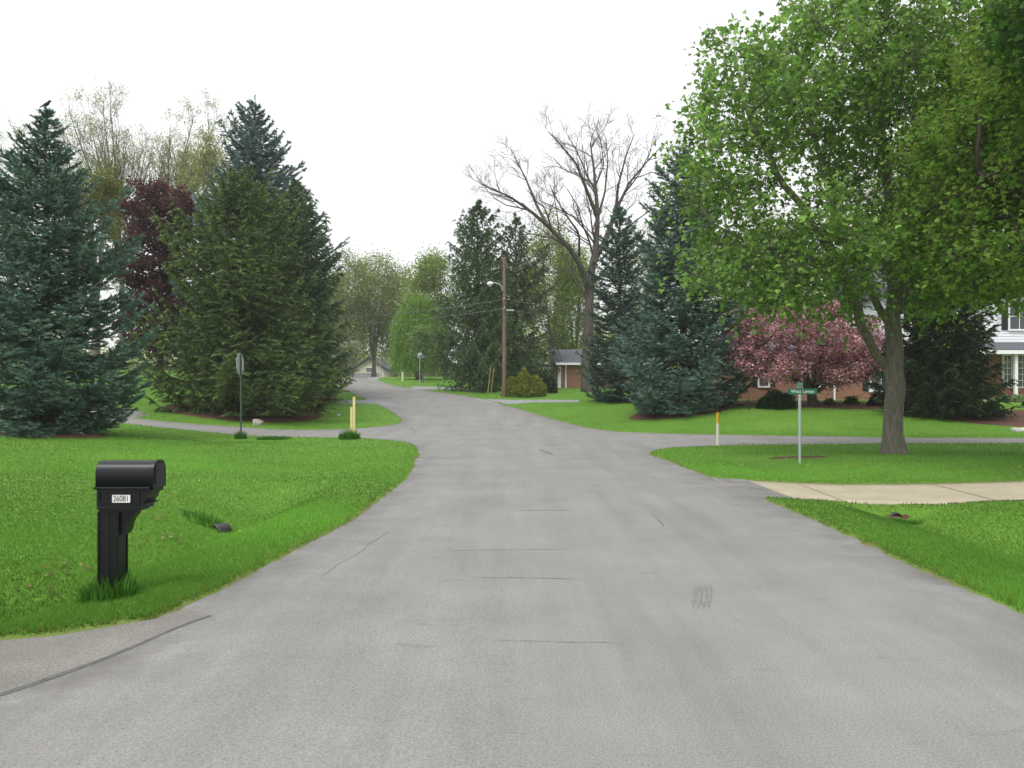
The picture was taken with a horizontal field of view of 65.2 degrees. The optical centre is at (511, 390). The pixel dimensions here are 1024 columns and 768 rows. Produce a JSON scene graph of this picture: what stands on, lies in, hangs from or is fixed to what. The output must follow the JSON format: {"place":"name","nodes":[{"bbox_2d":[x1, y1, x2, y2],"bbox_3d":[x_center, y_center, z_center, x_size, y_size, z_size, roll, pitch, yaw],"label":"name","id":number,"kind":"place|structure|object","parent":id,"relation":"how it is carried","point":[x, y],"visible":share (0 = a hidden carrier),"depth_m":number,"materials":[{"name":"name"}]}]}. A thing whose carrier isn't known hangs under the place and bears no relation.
{"place":"outdoors","nodes":[
{"label":"outdoors","id":0,"kind":"place"},
{"bbox_2d":[0,609,206,692],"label":"side driveway","id":1,"kind":"structure","parent":0,"point":[24,661],"depth_m":5.29,"materials":[{"name":"grey concrete"}]},
{"bbox_2d":[0,615,211,695],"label":"tar seam","id":2,"kind":"object","parent":1,"relation":"on","point":[65,672],"visible":1,"depth_m":4.96,"materials":[{"name":"grey asphalt"}]},
{"bbox_2d":[332,399,395,405],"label":"grey driveway","id":3,"kind":"structure","parent":0,"point":[377,401],"depth_m":46.19,"materials":[{"name":"grey concrete"}]},
{"bbox_2d":[364,377,380,380],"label":"grey driveway","id":4,"kind":"structure","parent":0,"point":[372,378],"depth_m":81.31,"materials":[{"name":"grey concrete"}]},
{"bbox_2d":[408,386,473,389],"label":"grey driveway","id":5,"kind":"structure","parent":0,"point":[422,387],"depth_m":60.75,"materials":[{"name":"grey concrete"}]},
{"bbox_2d":[0,377,1023,767],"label":"road","id":6,"kind":"structure","parent":0,"point":[418,635],"depth_m":5.40,"materials":[{"name":"grey asphalt"}]},
{"bbox_2d":[322,427,711,642],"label":"road cracks","id":7,"kind":"object","parent":6,"relation":"on","point":[699,595],"visible":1,"depth_m":6.75,"materials":[{"name":"grey asphalt"}]},
{"bbox_2d":[0,369,1023,640],"bbox_3d":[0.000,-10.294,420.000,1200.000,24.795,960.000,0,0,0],"label":"lawn","id":8,"kind":"structure","parent":0,"point":[728,425],"depth_m":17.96,"materials":[{"name":"green plant"}]},
{"bbox_2d":[0,109,47,365],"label":"budding tree","id":9,"kind":"object","parent":8,"relation":"on","point":[17,131],"visible":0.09,"depth_m":61.20,"materials":[{"name":"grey plant"}]},
{"bbox_2d":[0,431,107,437],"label":"mulch bed","id":10,"kind":"object","parent":8,"relation":"on","point":[85,435],"visible":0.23,"depth_m":23.43,"materials":[{"name":"brown soil"}]},
{"bbox_2d":[0,105,163,437],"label":"blue spruce","id":11,"kind":"object","parent":10,"relation":"on","point":[40,400],"visible":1,"depth_m":23.87,"materials":[{"name":"green plant"}]},
{"bbox_2d":[39,100,51,107],"bbox_3d":[-14.279,-8.764,24.500,0.391,0.258,0.110,0,0,0],"label":"bird","id":12,"kind":"object","parent":11,"relation":"on","point":[47,103],"visible":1,"depth_m":24.47},
{"bbox_2d":[17,112,108,343],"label":"budding tree","id":13,"kind":"object","parent":8,"relation":"on","point":[77,158],"visible":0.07,"depth_m":66.58,"materials":[{"name":"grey plant"}]},
{"bbox_2d":[64,159,135,355],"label":"leafing tree","id":14,"kind":"object","parent":8,"relation":"on","point":[112,187],"visible":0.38,"depth_m":55.05,"materials":[{"name":"green plant"}]},
{"bbox_2d":[73,569,140,602],"bbox_3d":[-3.313,1.609,6.603,0.576,0.284,0.525,0,0,18],"label":"grass tuft","id":15,"kind":"object","parent":8,"relation":"on","point":[105,593],"visible":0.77,"depth_m":6.49,"materials":[{"name":"green plant"}]},
{"bbox_2d":[51,78,194,367],"bbox_3d":[-30.415,-12.934,63.949,9.429,22.592,10.469,0,0,34],"label":"budding tree","id":16,"kind":"object","parent":8,"relation":"on","point":[121,171],"visible":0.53,"depth_m":62.51,"materials":[{"name":"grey plant"}]},
{"bbox_2d":[93,459,165,590],"bbox_3d":[-3.181,1.268,6.679,0.506,1.384,0.252,0,0,0],"label":"mailbox","id":17,"kind":"object","parent":8,"relation":"on","point":[128,491],"visible":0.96,"depth_m":6.59,"materials":[{"name":"black plastic"}]},
{"bbox_2d":[150,459,165,488],"bbox_3d":[-2.949,0.693,6.680,0.043,0.232,0.244,0,0,0],"label":"door","id":18,"kind":"structure","parent":17,"relation":"in","point":[157,468],"depth_m":6.63,"materials":[{"name":"black plastic"}]},
{"bbox_2d":[95,175,205,383],"bbox_3d":[-21.503,-6.509,48.020,6.361,12.425,6.270,0,0,0],"label":"purple maple","id":19,"kind":"object","parent":8,"relation":"on","point":[157,278],"visible":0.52,"depth_m":46.72,"materials":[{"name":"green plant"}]},
{"bbox_2d":[134,88,238,370],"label":"budding tree","id":20,"kind":"object","parent":8,"relation":"on","point":[166,359],"visible":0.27,"depth_m":65.09,"materials":[{"name":"green plant"}]},
{"bbox_2d":[164,119,230,288],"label":"leafing tree","id":21,"kind":"object","parent":8,"relation":"on","point":[207,157],"visible":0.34,"depth_m":61.45,"materials":[{"name":"green plant"}]},
{"bbox_2d":[181,508,223,529],"bbox_3d":[-4.552,1.908,11.798,0.629,0.339,0.620,0,0,-39],"label":"grass tuft","id":22,"kind":"object","parent":8,"relation":"on","point":[202,518],"visible":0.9,"depth_m":11.77,"materials":[{"name":"green plant"}]},
{"bbox_2d":[210,523,231,532],"bbox_3d":[-4.294,2.080,11.756,0.252,0.252,0.240,0,0,28],"label":"culvert pipe","id":23,"kind":"object","parent":8,"relation":"on","point":[221,527],"visible":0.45,"depth_m":11.70,"materials":[{"name":"grey"}]},
{"bbox_2d":[236,353,243,438],"bbox_3d":[-9.457,0.345,27.900,0.070,3.279,0.760,0,0,0],"label":"stop sign","id":24,"kind":"object","parent":8,"relation":"on","point":[239,363],"visible":0.94,"depth_m":27.86,"materials":[{"name":"grey metal"}]},
{"bbox_2d":[233,430,247,438],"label":"grass tuft","id":25,"kind":"object","parent":8,"relation":"on","point":[243,435],"visible":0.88,"depth_m":27.76,"materials":[{"name":"green plant"}]},
{"bbox_2d":[163,402,323,422],"bbox_3d":[-13.195,1.091,39.478,8.250,1.028,7.500,0,0,0],"label":"mulch bed","id":26,"kind":"object","parent":8,"relation":"on","point":[278,419],"visible":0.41,"depth_m":37.35,"materials":[{"name":"brown soil"}]},
{"bbox_2d":[126,163,358,416],"bbox_3d":[-12.788,-4.727,38.507,11.247,11.964,9.956,0,0,0],"label":"spruce","id":27,"kind":"object","parent":26,"relation":"on","point":[221,379],"visible":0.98,"depth_m":37.19,"materials":[{"name":"green plant"}]},
{"bbox_2d":[310,395,325,409],"bbox_3d":[-10.233,0.561,42.191,0.867,1.186,0.918,0,0,43],"label":"red shrub","id":28,"kind":"object","parent":26,"relation":"on","point":[319,405],"visible":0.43,"depth_m":42.08,"materials":[{"name":"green plant"}]},
{"bbox_2d":[140,95,350,387],"bbox_3d":[-15.774,-9.023,48.856,11.738,18.366,12.644,0,0,0],"label":"tall blue spruce","id":29,"kind":"object","parent":8,"relation":"on","point":[252,151],"visible":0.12,"depth_m":48.00,"materials":[{"name":"green plant"}]},
{"bbox_2d":[252,419,263,425],"bbox_3d":[-11.123,1.432,34.992,0.475,0.375,0.357,0,0,0],"label":"boulder","id":30,"kind":"object","parent":8,"relation":"on","point":[257,422],"visible":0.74,"depth_m":34.89,"materials":[{"name":"stone"}]},
{"bbox_2d":[256,435,291,439],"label":"grass tuft","id":31,"kind":"object","parent":8,"relation":"on","point":[282,437],"visible":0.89,"depth_m":27.52,"materials":[{"name":"green plant"}]},
{"bbox_2d":[241,177,353,401],"bbox_3d":[-12.173,-5.630,45.478,6.948,12.726,7.666,0,0,0],"label":"green spruce","id":32,"kind":"object","parent":8,"relation":"on","point":[319,295],"visible":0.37,"depth_m":44.29,"materials":[{"name":"green plant"}]},
{"bbox_2d":[320,269,353,360],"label":"leafing tree","id":33,"kind":"object","parent":8,"relation":"on","point":[335,298],"visible":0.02,"depth_m":111.69,"materials":[{"name":"green plant"}]},
{"bbox_2d":[329,336,364,377],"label":"blossom tree","id":34,"kind":"object","parent":8,"relation":"on","point":[350,360],"visible":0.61,"depth_m":85.78,"materials":[{"name":"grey plant"}]},
{"bbox_2d":[339,429,360,439],"bbox_3d":[-5.629,1.486,27.625,0.886,0.440,0.938,0,0,0],"label":"grass tuft","id":35,"kind":"object","parent":8,"relation":"on","point":[350,435],"visible":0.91,"depth_m":27.41,"materials":[{"name":"green plant"}]},
{"bbox_2d":[350,407,352,430],"bbox_3d":[-5.598,1.226,27.900,0.082,1.291,0.057,0,0,-16],"label":"marker post","id":36,"kind":"object","parent":8,"relation":"on","point":[351,417],"visible":0.63,"depth_m":27.88,"materials":[{"name":"yellow wood"}]},
{"bbox_2d":[317,242,388,376],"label":"leafing tree","id":37,"kind":"object","parent":8,"relation":"on","point":[348,284],"visible":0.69,"depth_m":103.15,"materials":[{"name":"green plant"}]},
{"bbox_2d":[353,397,354,430],"bbox_3d":[-5.585,1.097,28.300,0.091,1.742,0.064,0,0,-16],"label":"marker post","id":38,"kind":"object","parent":8,"relation":"on","point":[354,413],"visible":0.6,"depth_m":28.27,"materials":[{"name":"yellow wood"}]},
{"bbox_2d":[333,244,407,376],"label":"leafing tree","id":39,"kind":"object","parent":8,"relation":"on","point":[378,329],"visible":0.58,"depth_m":107.40,"materials":[{"name":"green plant"}]},
{"bbox_2d":[353,356,392,376],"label":"gabled house","id":40,"kind":"structure","parent":8,"relation":"on","point":[365,370],"depth_m":124.00,"materials":[{"name":"beige paint"}]},
{"bbox_2d":[354,373,380,376],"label":"garage door","id":41,"kind":"structure","parent":40,"relation":"in","point":[355,374],"depth_m":123.94,"materials":[{"name":"grey"}]},
{"bbox_2d":[365,367,371,371],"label":"window","id":42,"kind":"structure","parent":40,"relation":"in","point":[367,369],"depth_m":123.97,"materials":[{"name":"grey glass"}]},
{"bbox_2d":[18,443,757,595],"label":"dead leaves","id":43,"kind":"object","parent":8,"relation":"on","point":[86,568],"visible":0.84,"depth_m":8.74,"materials":[{"name":"brown plant"}]},
{"bbox_2d":[367,253,414,376],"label":"leafing tree","id":44,"kind":"object","parent":8,"relation":"on","point":[403,276],"visible":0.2,"depth_m":111.48,"materials":[{"name":"green plant"}]},
{"bbox_2d":[2,310,822,376],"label":"distant woods","id":45,"kind":"object","parent":8,"relation":"on","point":[132,366],"depth_m":134.94,"materials":[{"name":"green plant"}]},
{"bbox_2d":[388,289,448,379],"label":"weeping willow","id":46,"kind":"object","parent":8,"relation":"on","point":[398,329],"visible":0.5,"depth_m":78.57,"materials":[{"name":"green plant"}]},
{"bbox_2d":[401,320,437,381],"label":"leafing tree","id":47,"kind":"object","parent":8,"relation":"on","point":[417,346],"visible":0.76,"depth_m":71.66,"materials":[{"name":"green plant"}]},
{"bbox_2d":[417,353,424,385],"bbox_3d":[-7.355,-1.584,64.028,0.650,2.839,0.349,0,0,32],"label":"street sign","id":48,"kind":"object","parent":8,"relation":"on","point":[419,355],"visible":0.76,"depth_m":63.98,"materials":[{"name":"grey metal"}]},
{"bbox_2d":[387,242,462,376],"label":"leafing tree","id":49,"kind":"object","parent":8,"relation":"on","point":[430,264],"visible":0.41,"depth_m":90.99,"materials":[{"name":"green plant"}]},
{"bbox_2d":[415,199,549,391],"bbox_3d":[-2.393,-6.779,57.659,8.434,13.924,8.681,0,0,33],"label":"norway spruce","id":50,"kind":"object","parent":8,"relation":"on","point":[488,334],"visible":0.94,"depth_m":56.20,"materials":[{"name":"green plant"}]},
{"bbox_2d":[460,253,529,358],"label":"leafing tree","id":51,"kind":"object","parent":8,"relation":"on","point":[492,297],"visible":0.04,"depth_m":95.14,"materials":[{"name":"green plant"}]},
{"bbox_2d":[487,257,513,396],"bbox_3d":[-0.720,-3.815,49.920,1.700,9.010,0.440,0,0,0],"label":"utility pole","id":52,"kind":"object","parent":8,"relation":"on","point":[489,284],"visible":0.98,"depth_m":49.90,"materials":[{"name":"brown wood"}]},
{"bbox_2d":[331,299,501,317],"bbox_3d":[-7.193,-4.967,48.360,13.710,1.463,0.025,0,0,-11],"label":"overhead wire","id":53,"kind":"object","parent":52,"relation":"attached to","point":[419,311],"visible":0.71,"depth_m":48.68,"materials":[{"name":"grey"}]},
{"bbox_2d":[334,308,503,324],"bbox_3d":[-7.194,-4.462,48.360,13.710,1.280,0.025,0,0,-11],"label":"overhead wire","id":54,"kind":"object","parent":52,"relation":"attached to","point":[415,319],"visible":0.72,"depth_m":48.63,"materials":[{"name":"grey"}]},
{"bbox_2d":[506,299,594,307],"bbox_3d":[3.602,-5.979,54.861,0.025,0.736,13.126,0,0,38],"label":"overhead wire","id":55,"kind":"object","parent":52,"relation":"attached to","point":[554,306],"visible":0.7,"depth_m":54.05,"materials":[{"name":"grey"}]},
{"bbox_2d":[460,213,570,388],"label":"norway spruce","id":56,"kind":"object","parent":8,"relation":"on","point":[522,284],"visible":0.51,"depth_m":60.46,"materials":[{"name":"green plant"}]},
{"bbox_2d":[499,367,546,396],"bbox_3d":[0.708,-0.481,50.463,3.082,1.956,3.470,0,0,0],"label":"forsythia","id":57,"kind":"object","parent":8,"relation":"on","point":[533,386],"visible":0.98,"depth_m":49.91,"materials":[{"name":"yellow plant"}]},
{"bbox_2d":[538,372,558,393],"bbox_3d":[2.122,-0.457,53.996,2.081,1.586,2.211,0,0,0],"label":"dark shrub","id":58,"kind":"object","parent":8,"relation":"on","point":[549,381],"visible":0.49,"depth_m":53.54,"materials":[{"name":"green plant"}]},
{"bbox_2d":[508,204,597,374],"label":"leafing tree","id":59,"kind":"object","parent":8,"relation":"on","point":[565,295],"visible":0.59,"depth_m":82.94,"materials":[{"name":"green plant"}]},
{"bbox_2d":[534,242,609,369],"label":"leafing tree","id":60,"kind":"object","parent":8,"relation":"on","point":[581,320],"visible":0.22,"depth_m":86.87,"materials":[{"name":"green plant"}]},
{"bbox_2d":[458,101,687,391],"bbox_3d":[4.990,-10.513,56.636,18.392,21.429,10.269,0,0,-15],"label":"bare tree","id":61,"kind":"object","parent":8,"relation":"on","point":[595,259],"visible":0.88,"depth_m":55.89,"materials":[{"name":"plant"}]},
{"bbox_2d":[549,350,645,387],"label":"brick garage","id":62,"kind":"structure","parent":8,"relation":"on","point":[568,376],"depth_m":62.00,"materials":[{"name":"brown brick"}]},
{"bbox_2d":[574,202,670,402],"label":"dark spruce","id":63,"kind":"object","parent":8,"relation":"on","point":[624,305],"visible":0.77,"depth_m":45.47,"materials":[{"name":"green plant"}]},
{"bbox_2d":[601,214,666,342],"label":"leafing tree","id":64,"kind":"object","parent":8,"relation":"on","point":[652,239],"visible":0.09,"depth_m":91.45,"materials":[{"name":"green plant"}]},
{"bbox_2d":[629,406,730,419],"bbox_3d":[7.993,1.119,38.426,5.500,0.777,5.250,0,0,0],"label":"mulch bed","id":65,"kind":"object","parent":8,"relation":"on","point":[643,416],"visible":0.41,"depth_m":37.05,"materials":[{"name":"brown soil"}]},
{"bbox_2d":[608,143,759,414],"bbox_3d":[8.087,-5.307,38.048,7.526,13.011,8.016,0,0,0],"label":"blue spruce","id":66,"kind":"object","parent":65,"relation":"on","point":[687,384],"visible":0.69,"depth_m":36.88,"materials":[{"name":"green plant"}]},
{"bbox_2d":[716,368,720,445],"bbox_3d":[6.280,0.605,24.315,0.151,2.610,0.075,0,0,-26],"label":"marker post","id":67,"kind":"object","parent":8,"relation":"on","point":[717,428],"visible":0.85,"depth_m":24.27,"materials":[{"name":"beige"}]},
{"bbox_2d":[705,198,816,335],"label":"leafing tree","id":68,"kind":"object","parent":8,"relation":"on","point":[737,308],"visible":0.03,"depth_m":65.39,"materials":[{"name":"green plant"}]},
{"bbox_2d":[769,455,826,458],"bbox_3d":[7.153,1.698,19.880,1.900,0.158,0.900,0,0,0],"label":"soil patch","id":69,"kind":"object","parent":8,"relation":"on","point":[794,457],"visible":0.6,"depth_m":19.73,"materials":[{"name":"brown soil"}]},
{"bbox_2d":[720,400,881,408],"bbox_3d":[14.862,0.732,39.304,10.250,0.427,7.250,0,0,0],"label":"mulch bed","id":70,"kind":"object","parent":8,"relation":"on","point":[841,405],"visible":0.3,"depth_m":37.16,"materials":[{"name":"brown soil"}]},
{"bbox_2d":[754,388,796,409],"bbox_3d":[12.026,0.402,36.562,1.942,1.005,2.072,0,0,0],"label":"boxwood","id":71,"kind":"object","parent":70,"relation":"on","point":[775,399],"visible":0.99,"depth_m":36.19,"materials":[{"name":"green plant"}]},
{"bbox_2d":[720,298,885,404],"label":"cherry tree","id":72,"kind":"object","parent":70,"relation":"on","point":[836,366],"visible":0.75,"depth_m":36.24,"materials":[{"name":"pink plant"}]},
{"bbox_2d":[822,398,836,405],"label":"perennial","id":73,"kind":"object","parent":70,"relation":"on","point":[830,401],"visible":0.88,"depth_m":37.31,"materials":[{"name":"green plant"}]},
{"bbox_2d":[843,395,859,403],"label":"perennial","id":74,"kind":"object","parent":70,"relation":"on","point":[851,399],"visible":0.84,"depth_m":38.05,"materials":[{"name":"green plant"}]},
{"bbox_2d":[866,391,884,405],"bbox_3d":[17.143,0.431,37.190,1.293,0.858,1.479,0,0,35],"label":"boxwood","id":75,"kind":"object","parent":70,"relation":"on","point":[871,402],"visible":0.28,"depth_m":37.05,"materials":[{"name":"green plant"}]},
{"bbox_2d":[788,382,816,462],"bbox_3d":[6.744,0.902,18.615,0.539,2.174,0.470,0,0,-39],"label":"street sign","id":76,"kind":"object","parent":8,"relation":"on","point":[799,390],"visible":0.99,"depth_m":18.59,"materials":[{"name":"grey"}]},
{"bbox_2d":[647,0,1023,454],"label":"street maple","id":77,"kind":"object","parent":8,"relation":"on","point":[877,92],"visible":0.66,"depth_m":19.36,"materials":[{"name":"green plant"}]},
{"bbox_2d":[703,266,1023,400],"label":"brick house","id":78,"kind":"structure","parent":8,"relation":"on","point":[1009,343],"depth_m":43.98,"materials":[{"name":"brown brick"}]},
{"bbox_2d":[757,358,769,387],"bbox_3d":[13.834,-1.003,43.950,0.673,1.694,0.091,0,0,0],"label":"window","id":79,"kind":"structure","parent":78,"relation":"in","point":[758,385],"depth_m":43.97,"materials":[{"name":"white paint"}]},
{"bbox_2d":[869,370,885,391],"bbox_3d":[20.293,-0.898,43.962,1.351,1.985,0.091,0,0,0],"label":"window","id":80,"kind":"structure","parent":78,"relation":"in","point":[879,382],"depth_m":43.99,"materials":[{"name":"white paint"}]},
{"bbox_2d":[1002,354,1012,387],"bbox_3d":[27.227,-1.056,43.962,0.547,1.850,0.091,0,0,0],"label":"window","id":81,"kind":"structure","parent":78,"relation":"in","point":[1007,359],"depth_m":43.97,"materials":[{"name":"white glass"}]},
{"bbox_2d":[1008,303,1023,330],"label":"window","id":82,"kind":"structure","parent":78,"relation":"in","point":[1015,323],"depth_m":43.68,"materials":[{"name":"white paint"}]},
{"bbox_2d":[1012,354,1023,387],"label":"window","id":83,"kind":"structure","parent":78,"relation":"in","point":[1020,356],"depth_m":43.99,"materials":[{"name":"white glass"}]},
{"bbox_2d":[844,158,900,263],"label":"leafing tree","id":84,"kind":"object","parent":8,"relation":"on","point":[877,193],"visible":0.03,"depth_m":69.43,"materials":[{"name":"green plant"}]},
{"bbox_2d":[884,514,910,518],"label":"culvert soil","id":85,"kind":"structure","parent":8,"relation":"on","point":[906,516],"depth_m":12.16,"materials":[{"name":"brown soil"}]},
{"bbox_2d":[885,516,921,524],"bbox_3d":[5.799,1.929,11.883,0.531,0.100,0.541,0,0,0],"label":"grass tuft","id":86,"kind":"object","parent":8,"relation":"on","point":[911,521],"visible":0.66,"depth_m":11.82,"materials":[{"name":"green plant"}]},
{"bbox_2d":[864,262,1023,417],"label":"hemlock","id":87,"kind":"object","parent":8,"relation":"on","point":[941,375],"visible":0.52,"depth_m":33.31,"materials":[{"name":"green plant"}]},
{"bbox_2d":[870,0,1023,319],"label":"yellow maple","id":88,"kind":"object","parent":8,"relation":"on","point":[989,97],"visible":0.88,"depth_m":15.99,"materials":[{"name":"green plant"}]},
{"bbox_2d":[943,410,1023,426],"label":"mulch bed","id":89,"kind":"object","parent":8,"relation":"on","point":[1014,420],"visible":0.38,"depth_m":33.04,"materials":[{"name":"brown soil"}]},
{"bbox_2d":[974,0,1023,86],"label":"dark maple","id":90,"kind":"object","parent":8,"relation":"on","point":[1009,22],"visible":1,"depth_m":12.85,"materials":[{"name":"green plant"}]},
{"bbox_2d":[993,392,1011,401],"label":"hosta","id":91,"kind":"object","parent":8,"relation":"on","point":[1003,396],"visible":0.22,"depth_m":40.27,"materials":[{"name":"green plant"}]},
{"bbox_2d":[1008,394,1023,401],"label":"hosta","id":92,"kind":"object","parent":8,"relation":"on","point":[1016,398],"visible":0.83,"depth_m":39.98,"materials":[{"name":"green plant"}]},
{"bbox_2d":[1010,427,1023,431],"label":"boulder","id":93,"kind":"object","parent":8,"relation":"on","point":[1020,429],"visible":0.94,"depth_m":30.51,"materials":[{"name":"stone"}]},
{"bbox_2d":[0,0,1023,365],"label":"sky","id":94,"kind":"structure","parent":0,"point":[384,103],"materials":[{"name":"white"}]},
{"bbox_2d":[475,398,578,404],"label":"grey driveway","id":95,"kind":"structure","parent":0,"point":[511,401],"depth_m":46.94,"materials":[{"name":"grey concrete"}]},
{"bbox_2d":[710,477,1023,504],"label":"driveway","id":96,"kind":"structure","parent":0,"point":[896,493],"depth_m":13.67,"materials":[{"name":"concrete"}]},
{"bbox_2d":[800,483,997,500],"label":"driveway joints","id":97,"kind":"object","parent":96,"relation":"on","point":[843,500],"visible":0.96,"depth_m":13.58,"materials":[{"name":"brown"}]}
]}

